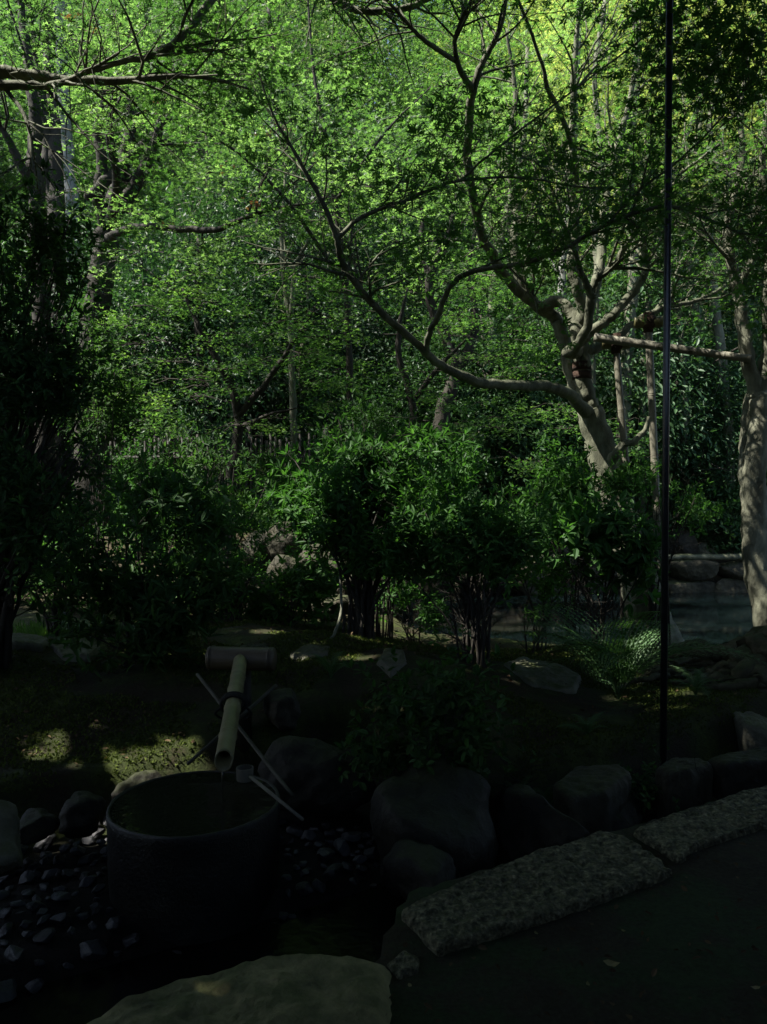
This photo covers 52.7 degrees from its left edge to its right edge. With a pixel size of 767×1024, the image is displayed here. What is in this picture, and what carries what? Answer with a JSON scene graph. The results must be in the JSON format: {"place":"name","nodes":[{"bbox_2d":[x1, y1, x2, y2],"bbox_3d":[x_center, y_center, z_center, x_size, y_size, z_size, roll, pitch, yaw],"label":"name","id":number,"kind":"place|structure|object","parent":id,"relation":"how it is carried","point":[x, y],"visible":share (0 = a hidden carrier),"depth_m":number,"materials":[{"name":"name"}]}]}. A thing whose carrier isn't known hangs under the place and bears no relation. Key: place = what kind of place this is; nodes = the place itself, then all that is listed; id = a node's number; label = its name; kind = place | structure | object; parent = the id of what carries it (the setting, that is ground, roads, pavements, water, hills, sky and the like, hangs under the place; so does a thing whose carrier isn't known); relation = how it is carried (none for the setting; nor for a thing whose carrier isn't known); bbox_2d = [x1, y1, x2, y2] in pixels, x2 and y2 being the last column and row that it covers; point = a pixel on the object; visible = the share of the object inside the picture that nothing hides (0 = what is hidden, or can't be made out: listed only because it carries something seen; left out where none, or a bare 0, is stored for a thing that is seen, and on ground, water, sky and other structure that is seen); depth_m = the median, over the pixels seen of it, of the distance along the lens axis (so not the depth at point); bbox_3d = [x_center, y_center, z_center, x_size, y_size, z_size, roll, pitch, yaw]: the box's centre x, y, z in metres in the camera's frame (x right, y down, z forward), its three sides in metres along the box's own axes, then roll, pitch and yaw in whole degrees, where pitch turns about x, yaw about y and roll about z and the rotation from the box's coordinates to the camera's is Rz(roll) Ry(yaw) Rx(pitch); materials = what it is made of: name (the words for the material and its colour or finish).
{"place":"outdoors","nodes":[
{"label":"outdoors","id":0,"kind":"place"},
{"bbox_2d":[0,807,656,1023],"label":"stream water","id":1,"kind":"structure","parent":0,"point":[359,925],"depth_m":2.84,"materials":[{"name":"black liquid"}]},
{"bbox_2d":[0,321,766,1023],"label":"ground","id":2,"kind":"structure","parent":0,"point":[728,993],"depth_m":3.24,"materials":[{"name":"plant"}]},
{"bbox_2d":[0,800,22,876],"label":"boulder","id":3,"kind":"object","parent":2,"relation":"on","point":[11,858],"visible":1,"depth_m":2.99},
{"bbox_2d":[12,633,49,651],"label":"stepping stone","id":4,"kind":"object","parent":2,"relation":"on","point":[33,642],"visible":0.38,"depth_m":5.20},
{"bbox_2d":[19,808,59,844],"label":"boulder","id":5,"kind":"object","parent":2,"relation":"on","point":[38,824],"visible":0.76,"depth_m":3.36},
{"bbox_2d":[0,0,117,518],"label":"maple tree","id":6,"kind":"object","parent":2,"relation":"on","point":[46,153],"visible":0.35,"depth_m":12.40,"materials":[{"name":"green plant"}]},
{"bbox_2d":[0,0,136,551],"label":"maple tree","id":7,"kind":"object","parent":2,"relation":"on","point":[29,95],"visible":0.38,"depth_m":9.43,"materials":[{"name":"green plant"}]},
{"bbox_2d":[0,0,152,257],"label":"tree","id":8,"kind":"object","parent":2,"relation":"on","point":[10,158],"visible":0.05,"depth_m":21.43,"materials":[{"name":"green plant"}]},
{"bbox_2d":[14,462,141,635],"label":"dark shrub","id":9,"kind":"object","parent":2,"relation":"on","point":[53,609],"visible":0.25,"depth_m":6.37,"materials":[{"name":"green plant"}]},
{"bbox_2d":[0,0,156,375],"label":"tree","id":10,"kind":"object","parent":2,"relation":"on","point":[77,96],"visible":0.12,"depth_m":18.48,"materials":[{"name":"green plant"}]},
{"bbox_2d":[59,791,106,838],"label":"boulder","id":11,"kind":"object","parent":2,"relation":"on","point":[81,814],"visible":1,"depth_m":3.39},
{"bbox_2d":[0,157,183,668],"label":"tall hedge shrub","id":12,"kind":"object","parent":2,"relation":"on","point":[37,366],"visible":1,"depth_m":4.57,"materials":[{"name":"green plant"}]},
{"bbox_2d":[55,0,136,439],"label":"grey tree","id":13,"kind":"object","parent":2,"relation":"on","point":[69,135],"visible":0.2,"depth_m":14.89,"materials":[{"name":"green plant"}]},
{"bbox_2d":[46,292,158,583],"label":"tree","id":14,"kind":"object","parent":2,"relation":"on","point":[107,428],"visible":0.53,"depth_m":8.27,"materials":[{"name":"green plant"}]},
{"bbox_2d":[0,5,220,339],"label":"tree","id":15,"kind":"object","parent":2,"relation":"on","point":[12,112],"visible":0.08,"depth_m":21.34,"materials":[{"name":"green plant"}]},
{"bbox_2d":[18,294,242,491],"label":"tree","id":16,"kind":"object","parent":2,"relation":"on","point":[180,376],"visible":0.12,"depth_m":13.46,"materials":[{"name":"green plant"}]},
{"bbox_2d":[2,188,272,491],"bbox_3d":[-4.783,-2.992,15.601,5.990,7.263,5.908,-1,2,-34],"label":"tree","id":17,"kind":"object","parent":2,"relation":"on","point":[139,275],"visible":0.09,"depth_m":14.59,"materials":[{"name":"green plant"}]},
{"bbox_2d":[25,450,253,680],"bbox_3d":[-1.623,0.329,5.243,1.451,1.530,1.551,0,1,0],"label":"dark shrub","id":18,"kind":"object","parent":2,"relation":"on","point":[171,621],"visible":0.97,"depth_m":5.00,"materials":[{"name":"green plant"}]},
{"bbox_2d":[89,427,190,559],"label":"loose shrub","id":19,"kind":"object","parent":2,"relation":"on","point":[129,463],"visible":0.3,"depth_m":9.48,"materials":[{"name":"green plant"}]},
{"bbox_2d":[5,171,377,509],"bbox_3d":[-3.233,-2.503,13.217,6.089,6.516,5.516,0,1,-12],"label":"tree","id":20,"kind":"object","parent":2,"relation":"on","point":[207,418],"visible":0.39,"depth_m":12.54,"materials":[{"name":"green plant"}]},
{"bbox_2d":[106,771,279,945],"bbox_3d":[-0.785,1.464,3.234,0.705,0.528,0.706,0,1,0],"label":"stone basin","id":21,"kind":"object","parent":2,"relation":"on","point":[191,860],"visible":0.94,"depth_m":2.97,"materials":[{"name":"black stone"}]},
{"bbox_2d":[0,0,402,413],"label":"tree","id":22,"kind":"object","parent":2,"relation":"on","point":[204,140],"visible":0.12,"depth_m":17.07,"materials":[{"name":"green plant"}]},
{"bbox_2d":[161,482,252,624],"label":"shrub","id":23,"kind":"object","parent":2,"relation":"on","point":[231,541],"visible":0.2,"depth_m":6.80,"materials":[{"name":"green plant"}]},
{"bbox_2d":[155,475,275,621],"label":"loose shrub","id":24,"kind":"object","parent":2,"relation":"on","point":[244,572],"visible":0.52,"depth_m":6.80,"materials":[{"name":"green plant"}]},
{"bbox_2d":[141,423,290,577],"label":"dark shrub","id":25,"kind":"object","parent":2,"relation":"on","point":[200,462],"visible":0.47,"depth_m":7.80,"materials":[{"name":"green plant"}]},
{"bbox_2d":[109,426,328,542],"bbox_3d":[-2.775,-0.361,12.002,3.850,1.950,0.205,0,1,0],"label":"bamboo fence","id":26,"kind":"object","parent":2,"relation":"on","point":[248,443],"visible":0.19,"depth_m":11.97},
{"bbox_2d":[0,0,461,533],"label":"maple tree","id":27,"kind":"object","parent":2,"relation":"on","point":[110,176],"visible":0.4,"depth_m":9.90,"materials":[{"name":"green plant"}]},
{"bbox_2d":[87,954,391,1023],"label":"flat boulder","id":28,"kind":"object","parent":2,"relation":"on","point":[306,989],"visible":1,"depth_m":2.09,"materials":[{"name":"stone"}]},
{"bbox_2d":[186,645,294,797],"bbox_3d":[-0.718,1.046,3.782,0.466,0.608,1.147,0,1,-12],"label":"bamboo spout","id":29,"kind":"object","parent":2,"relation":"on","point":[241,663],"visible":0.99,"depth_m":3.96,"materials":[{"name":"beige wood"}]},
{"bbox_2d":[67,256,419,556],"bbox_3d":[-1.871,-1.137,9.337,4.693,3.929,2.798,0,1,0],"label":"maple tree","id":30,"kind":"object","parent":2,"relation":"on","point":[239,412],"visible":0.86,"depth_m":9.28,"materials":[{"name":"green plant"}]},
{"bbox_2d":[127,200,361,450],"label":"tree","id":31,"kind":"object","parent":2,"relation":"on","point":[254,315],"visible":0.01,"depth_m":17.77,"materials":[{"name":"green plant"}]},
{"bbox_2d":[0,0,525,306],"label":"maple tree","id":32,"kind":"object","parent":2,"relation":"on","point":[28,79],"visible":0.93,"depth_m":6.15,"materials":[{"name":"green plant"}]},
{"bbox_2d":[131,0,413,403],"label":"tree","id":33,"kind":"object","parent":2,"relation":"on","point":[336,65],"visible":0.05,"depth_m":22.69,"materials":[{"name":"green plant"}]},
{"bbox_2d":[224,431,320,525],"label":"loose shrub","id":34,"kind":"object","parent":2,"relation":"on","point":[265,467],"visible":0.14,"depth_m":9.71,"materials":[{"name":"green plant"}]},
{"bbox_2d":[263,688,300,730],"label":"boulder","id":35,"kind":"object","parent":2,"relation":"on","point":[281,708],"visible":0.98,"depth_m":4.23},
{"bbox_2d":[189,0,381,497],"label":"tree","id":36,"kind":"object","parent":2,"relation":"on","point":[269,11],"visible":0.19,"depth_m":14.44,"materials":[{"name":"green plant"}]},
{"bbox_2d":[33,0,540,557],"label":"maple tree","id":37,"kind":"object","parent":2,"relation":"on","point":[257,192],"visible":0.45,"depth_m":9.14,"materials":[{"name":"green plant"}]},
{"bbox_2d":[232,541,346,627],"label":"shrub","id":38,"kind":"object","parent":2,"relation":"on","point":[300,595],"visible":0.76,"depth_m":7.09,"materials":[{"name":"green plant"}]},
{"bbox_2d":[219,0,402,508],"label":"sapling","id":39,"kind":"object","parent":2,"relation":"on","point":[289,305],"visible":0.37,"depth_m":10.04,"materials":[{"name":"green plant"}]},
{"bbox_2d":[258,735,376,815],"bbox_3d":[-0.327,1.306,3.905,0.588,0.376,0.404,0,1,0],"label":"boulder","id":40,"kind":"object","parent":2,"relation":"on","point":[312,784],"visible":0.79,"depth_m":3.75,"materials":[{"name":"stone"}]},
{"bbox_2d":[114,37,521,478],"bbox_3d":[-1.370,-3.862,15.434,7.768,9.548,7.875,1,1,28],"label":"tree","id":41,"kind":"object","parent":2,"relation":"on","point":[301,388],"visible":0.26,"depth_m":14.11,"materials":[{"name":"green plant"}]},
{"bbox_2d":[258,189,442,428],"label":"tree","id":42,"kind":"object","parent":2,"relation":"on","point":[364,323],"visible":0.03,"depth_m":18.91,"materials":[{"name":"green plant"}]},
{"bbox_2d":[222,402,501,638],"bbox_3d":[-0.029,0.075,6.161,2.021,1.937,1.826,-1,2,-37],"label":"azalea shrub","id":43,"kind":"object","parent":2,"relation":"on","point":[331,507],"visible":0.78,"depth_m":5.93,"materials":[{"name":"green plant"}]},
{"bbox_2d":[213,0,525,372],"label":"tree","id":44,"kind":"object","parent":2,"relation":"on","point":[413,35],"visible":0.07,"depth_m":25.86,"materials":[{"name":"green plant"}]},
{"bbox_2d":[14,394,740,616],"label":"undergrowth","id":45,"kind":"object","parent":2,"relation":"on","point":[256,500],"visible":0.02,"depth_m":9.95,"materials":[{"name":"green plant"}]},
{"bbox_2d":[0,619,760,792],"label":"moss tufts","id":46,"kind":"object","parent":2,"relation":"on","point":[558,655],"visible":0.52,"depth_m":4.65,"materials":[{"name":"plant"}]},
{"bbox_2d":[315,374,445,638],"bbox_3d":[-0.026,0.001,7.220,1.272,2.514,1.132,0,1,0],"label":"loose shrub","id":47,"kind":"object","parent":2,"relation":"on","point":[375,421],"visible":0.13,"depth_m":7.13,"materials":[{"name":"green plant"}]},
{"bbox_2d":[0,614,766,1023],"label":"leaf litter","id":48,"kind":"object","parent":2,"relation":"on","point":[654,970],"visible":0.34,"depth_m":4.33,"materials":[{"name":"plant"}]},
{"bbox_2d":[275,184,518,467],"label":"tree","id":49,"kind":"object","parent":2,"relation":"on","point":[379,352],"visible":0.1,"depth_m":17.21,"materials":[{"name":"green plant"}]},
{"bbox_2d":[387,950,419,979],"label":"rock","id":50,"kind":"object","parent":2,"relation":"on","point":[403,964],"visible":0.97,"depth_m":2.30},
{"bbox_2d":[347,569,470,645],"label":"loose shrub","id":51,"kind":"object","parent":2,"relation":"on","point":[424,613],"visible":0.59,"depth_m":7.28,"materials":[{"name":"green plant"}]},
{"bbox_2d":[383,838,455,899],"bbox_3d":[0.172,1.431,3.066,0.275,0.221,0.346,-1,2,-41],"label":"boulder","id":52,"kind":"object","parent":2,"relation":"on","point":[410,864],"visible":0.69,"depth_m":2.99,"materials":[{"name":"stone"}]},
{"bbox_2d":[316,628,524,821],"bbox_3d":[0.070,1.051,3.821,1.309,0.927,1.268,0,1,0],"label":"shrub","id":53,"kind":"object","parent":2,"relation":"on","point":[458,715],"visible":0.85,"depth_m":3.71,"materials":[{"name":"green plant"}]},
{"bbox_2d":[370,752,498,897],"bbox_3d":[0.221,1.445,3.428,0.563,0.651,0.627,0,1,0],"label":"boulder","id":54,"kind":"object","parent":2,"relation":"on","point":[444,809],"visible":0.66,"depth_m":3.28,"materials":[{"name":"stone"}]},
{"bbox_2d":[301,53,567,472],"bbox_3d":[0.845,-2.259,11.823,3.183,8.743,3.686,1,2,43],"label":"tree","id":55,"kind":"object","parent":2,"relation":"on","point":[468,347],"visible":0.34,"depth_m":11.72,"materials":[{"name":"green plant"}]},
{"bbox_2d":[304,277,577,610],"bbox_3d":[0.759,-0.486,9.996,3.676,5.193,2.566,0,1,0],"label":"maple tree","id":56,"kind":"object","parent":2,"relation":"on","point":[411,397],"visible":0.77,"depth_m":10.20,"materials":[{"name":"green plant"}]},
{"bbox_2d":[317,0,566,337],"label":"tree","id":57,"kind":"object","parent":2,"relation":"on","point":[421,61],"visible":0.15,"depth_m":21.77,"materials":[{"name":"green plant"}]},
{"bbox_2d":[171,0,766,648],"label":"maple tree","id":58,"kind":"object","parent":2,"relation":"on","point":[577,348],"visible":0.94,"depth_m":4.94,"materials":[{"name":"green plant"}]},
{"bbox_2d":[364,447,580,669],"bbox_3d":[0.628,0.319,5.442,1.525,1.582,1.227,0,1,0],"label":"azalea shrub","id":59,"kind":"object","parent":2,"relation":"on","point":[480,539],"visible":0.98,"depth_m":5.25,"materials":[{"name":"green plant"}]},
{"bbox_2d":[363,0,592,271],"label":"tree","id":60,"kind":"object","parent":2,"relation":"on","point":[466,65],"visible":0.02,"depth_m":27.24,"materials":[{"name":"green plant"}]},
{"bbox_2d":[332,264,636,513],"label":"tree","id":61,"kind":"object","parent":2,"relation":"on","point":[484,369],"visible":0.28,"depth_m":12.64,"materials":[{"name":"green plant"}]},
{"bbox_2d":[369,26,621,375],"bbox_3d":[2.804,-6.479,19.879,6.730,10.233,6.612,0,1,11],"label":"tree","id":62,"kind":"object","parent":2,"relation":"on","point":[475,103],"visible":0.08,"depth_m":18.82,"materials":[{"name":"green plant"}]},
{"bbox_2d":[378,211,613,493],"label":"tree","id":63,"kind":"object","parent":2,"relation":"on","point":[529,276],"visible":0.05,"depth_m":15.62,"materials":[{"name":"green plant"}]},
{"bbox_2d":[451,699,572,802],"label":"ivy","id":64,"kind":"object","parent":2,"relation":"on","point":[523,749],"visible":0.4,"depth_m":3.94,"materials":[{"name":"green plant"}]},
{"bbox_2d":[446,374,594,518],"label":"evergreen shrub","id":65,"kind":"object","parent":2,"relation":"on","point":[496,451],"visible":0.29,"depth_m":12.54,"materials":[{"name":"green plant"}]},
{"bbox_2d":[436,0,611,490],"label":"tree","id":66,"kind":"object","parent":2,"relation":"on","point":[551,36],"visible":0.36,"depth_m":13.46,"materials":[{"name":"green plant"}]},
{"bbox_2d":[401,830,671,956],"bbox_3d":[0.558,1.513,2.756,1.082,0.450,0.369,-1,2,-31],"label":"kerb stone","id":67,"kind":"object","parent":2,"relation":"on","point":[541,886],"visible":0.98,"depth_m":2.68,"materials":[{"name":"stone"}]},
{"bbox_2d":[493,784,589,863],"bbox_3d":[0.719,1.482,3.547,0.328,0.416,0.489,-1,2,-44],"label":"boulder","id":68,"kind":"object","parent":2,"relation":"on","point":[530,821],"visible":0.7,"depth_m":3.46,"materials":[{"name":"stone"}]},
{"bbox_2d":[504,656,581,693],"bbox_3d":[1.113,1.223,5.382,0.544,0.328,0.642,0,1,0],"label":"stepping stone","id":69,"kind":"object","parent":2,"relation":"on","point":[537,673],"visible":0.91,"depth_m":5.31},
{"bbox_2d":[490,503,603,653],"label":"loose shrub","id":70,"kind":"object","parent":2,"relation":"on","point":[548,583],"visible":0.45,"depth_m":6.86,"materials":[{"name":"green plant"}]},
{"bbox_2d":[423,0,682,282],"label":"tree","id":71,"kind":"object","parent":2,"relation":"on","point":[511,26],"visible":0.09,"depth_m":22.05,"materials":[{"name":"green plant"}]},
{"bbox_2d":[488,0,642,460],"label":"tree","id":72,"kind":"object","parent":2,"relation":"on","point":[564,275],"visible":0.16,"depth_m":13.94,"materials":[{"name":"green plant"}]},
{"bbox_2d":[502,427,655,642],"bbox_3d":[1.688,0.260,7.104,1.108,2.156,1.256,-1,1,-21],"label":"loose shrub","id":73,"kind":"object","parent":2,"relation":"on","point":[572,473],"visible":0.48,"depth_m":7.13,"materials":[{"name":"green plant"}]},
{"bbox_2d":[504,396,661,633],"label":"tree","id":74,"kind":"object","parent":2,"relation":"on","point":[567,412],"visible":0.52,"depth_m":8.56,"materials":[{"name":"green plant"}]},
{"bbox_2d":[432,203,739,550],"bbox_3d":[3.647,-2.179,14.120,5.765,6.811,6.365,0,1,-20],"label":"tree","id":75,"kind":"object","parent":2,"relation":"on","point":[610,296],"visible":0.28,"depth_m":12.55,"materials":[{"name":"green plant"}]},
{"bbox_2d":[553,764,631,833],"bbox_3d":[1.022,1.587,3.780,0.288,0.614,0.560,1,2,36],"label":"boulder","id":76,"kind":"object","parent":2,"relation":"on","point":[592,799],"visible":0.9,"depth_m":3.64,"materials":[{"name":"stone"}]},
{"bbox_2d":[565,718,715,824],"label":"ivy","id":77,"kind":"object","parent":76,"relation":"on","point":[647,785],"visible":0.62,"depth_m":3.90,"materials":[{"name":"green plant"}]},
{"bbox_2d":[450,547,747,592],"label":"stone wall","id":78,"kind":"structure","parent":2,"relation":"on","point":[686,573],"depth_m":12.30,"materials":[{"name":"grey stone"}]},
{"bbox_2d":[501,0,701,551],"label":"tree","id":79,"kind":"object","parent":2,"relation":"on","point":[593,367],"visible":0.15,"depth_m":12.45,"materials":[{"name":"green plant"}]},
{"bbox_2d":[530,458,674,650],"bbox_3d":[1.720,0.379,6.387,1.290,1.711,1.153,1,1,28],"label":"young shrub","id":80,"kind":"object","parent":2,"relation":"on","point":[600,535],"visible":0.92,"depth_m":6.22,"materials":[{"name":"green plant"}]},
{"bbox_2d":[601,333,629,466],"bbox_3d":[2.371,-0.108,7.616,0.449,3.277,0.138,0,1,10],"label":"tree prop","id":81,"kind":"object","parent":2,"relation":"on","point":[615,350],"visible":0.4,"depth_m":7.57,"materials":[{"name":"brown wood"}]},
{"bbox_2d":[485,0,766,435],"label":"tree","id":82,"kind":"object","parent":2,"relation":"on","point":[557,66],"visible":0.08,"depth_m":17.40,"materials":[{"name":"green plant"}]},
{"bbox_2d":[612,791,641,830],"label":"boulder","id":83,"kind":"object","parent":2,"relation":"on","point":[625,817],"visible":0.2,"depth_m":3.73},
{"bbox_2d":[493,600,766,698],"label":"fern","id":84,"kind":"object","parent":2,"relation":"on","point":[612,662],"visible":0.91,"depth_m":4.92,"materials":[{"name":"green plant"}]},
{"bbox_2d":[633,312,662,569],"bbox_3d":[2.602,-0.200,7.529,0.336,3.461,0.150,0,1,11],"label":"tree prop","id":85,"kind":"object","parent":2,"relation":"on","point":[653,321],"visible":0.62,"depth_m":7.47,"materials":[{"name":"brown wood"}]},
{"bbox_2d":[564,0,738,461],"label":"tree","id":86,"kind":"object","parent":2,"relation":"on","point":[627,403],"visible":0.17,"depth_m":12.43,"materials":[{"name":"green plant"}]},
{"bbox_2d":[539,107,766,485],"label":"tree","id":87,"kind":"object","parent":2,"relation":"on","point":[724,319],"visible":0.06,"depth_m":14.73,"materials":[{"name":"green plant"}]},
{"bbox_2d":[544,302,766,550],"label":"tree","id":88,"kind":"object","parent":2,"relation":"on","point":[703,402],"visible":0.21,"depth_m":12.70,"materials":[{"name":"green plant"}]},
{"bbox_2d":[593,444,738,648],"bbox_3d":[2.565,0.334,7.002,1.419,2.038,1.035,0,1,0],"label":"leaved shrub","id":89,"kind":"object","parent":2,"relation":"on","point":[636,485],"visible":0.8,"depth_m":7.04,"materials":[{"name":"green plant"}]},
{"bbox_2d":[660,0,672,765],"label":"metal post","id":90,"kind":"object","parent":2,"relation":"on","point":[666,410],"visible":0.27,"depth_m":4.14,"materials":[{"name":"metal"}]},
{"bbox_2d":[584,158,753,522],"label":"tree","id":91,"kind":"object","parent":2,"relation":"on","point":[674,377],"visible":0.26,"depth_m":12.85,"materials":[{"name":"green plant"}]},
{"bbox_2d":[582,0,766,625],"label":"leaning tree","id":92,"kind":"object","parent":2,"relation":"on","point":[752,464],"visible":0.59,"depth_m":6.93,"materials":[{"name":"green plant"}]},
{"bbox_2d":[593,333,750,362],"bbox_3d":[2.653,-1.528,7.175,1.376,0.377,0.088,1,1,24],"label":"support pole","id":93,"kind":"object","parent":92,"relation":"attached to","point":[641,343],"visible":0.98,"depth_m":7.14,"materials":[{"name":"brown wood"}]},
{"bbox_2d":[588,26,766,522],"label":"tree","id":94,"kind":"object","parent":2,"relation":"on","point":[643,381],"visible":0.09,"depth_m":12.97,"materials":[{"name":"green plant"}]},
{"bbox_2d":[655,757,713,818],"bbox_3d":[1.520,1.582,3.967,0.346,0.616,0.214,-1,2,-33],"label":"boulder","id":95,"kind":"object","parent":2,"relation":"on","point":[689,790],"visible":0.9,"depth_m":3.87,"materials":[{"name":"stone"}]},
{"bbox_2d":[609,28,766,690],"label":"old tree","id":96,"kind":"object","parent":2,"relation":"on","point":[734,673],"visible":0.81,"depth_m":5.40,"materials":[{"name":"brown wood"}]},
{"bbox_2d":[646,424,741,560],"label":"evergreen shrub","id":97,"kind":"object","parent":2,"relation":"on","point":[734,510],"visible":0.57,"depth_m":12.63,"materials":[{"name":"green plant"}]},
{"bbox_2d":[633,785,766,863],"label":"kerb stone","id":98,"kind":"object","parent":2,"relation":"on","point":[679,837],"visible":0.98,"depth_m":3.21,"materials":[{"name":"stone"}]},
{"bbox_2d":[641,0,766,553],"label":"tree","id":99,"kind":"object","parent":2,"relation":"on","point":[718,330],"visible":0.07,"depth_m":12.94,"materials":[{"name":"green plant"}]},
{"bbox_2d":[648,309,766,539],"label":"tree","id":100,"kind":"object","parent":2,"relation":"on","point":[739,384],"visible":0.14,"depth_m":13.09,"materials":[{"name":"green plant"}]},
{"bbox_2d":[708,747,766,799],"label":"boulder","id":101,"kind":"object","parent":2,"relation":"on","point":[736,772],"visible":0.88,"depth_m":3.92,"materials":[{"name":"stone"}]},
{"bbox_2d":[733,711,766,750],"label":"boulder","id":102,"kind":"object","parent":2,"relation":"on","point":[751,729],"visible":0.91,"depth_m":4.66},
{"bbox_2d":[375,592,753,646],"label":"pond water","id":103,"kind":"structure","parent":0,"point":[718,618],"depth_m":9.97,"materials":[{"name":"black liquid"}]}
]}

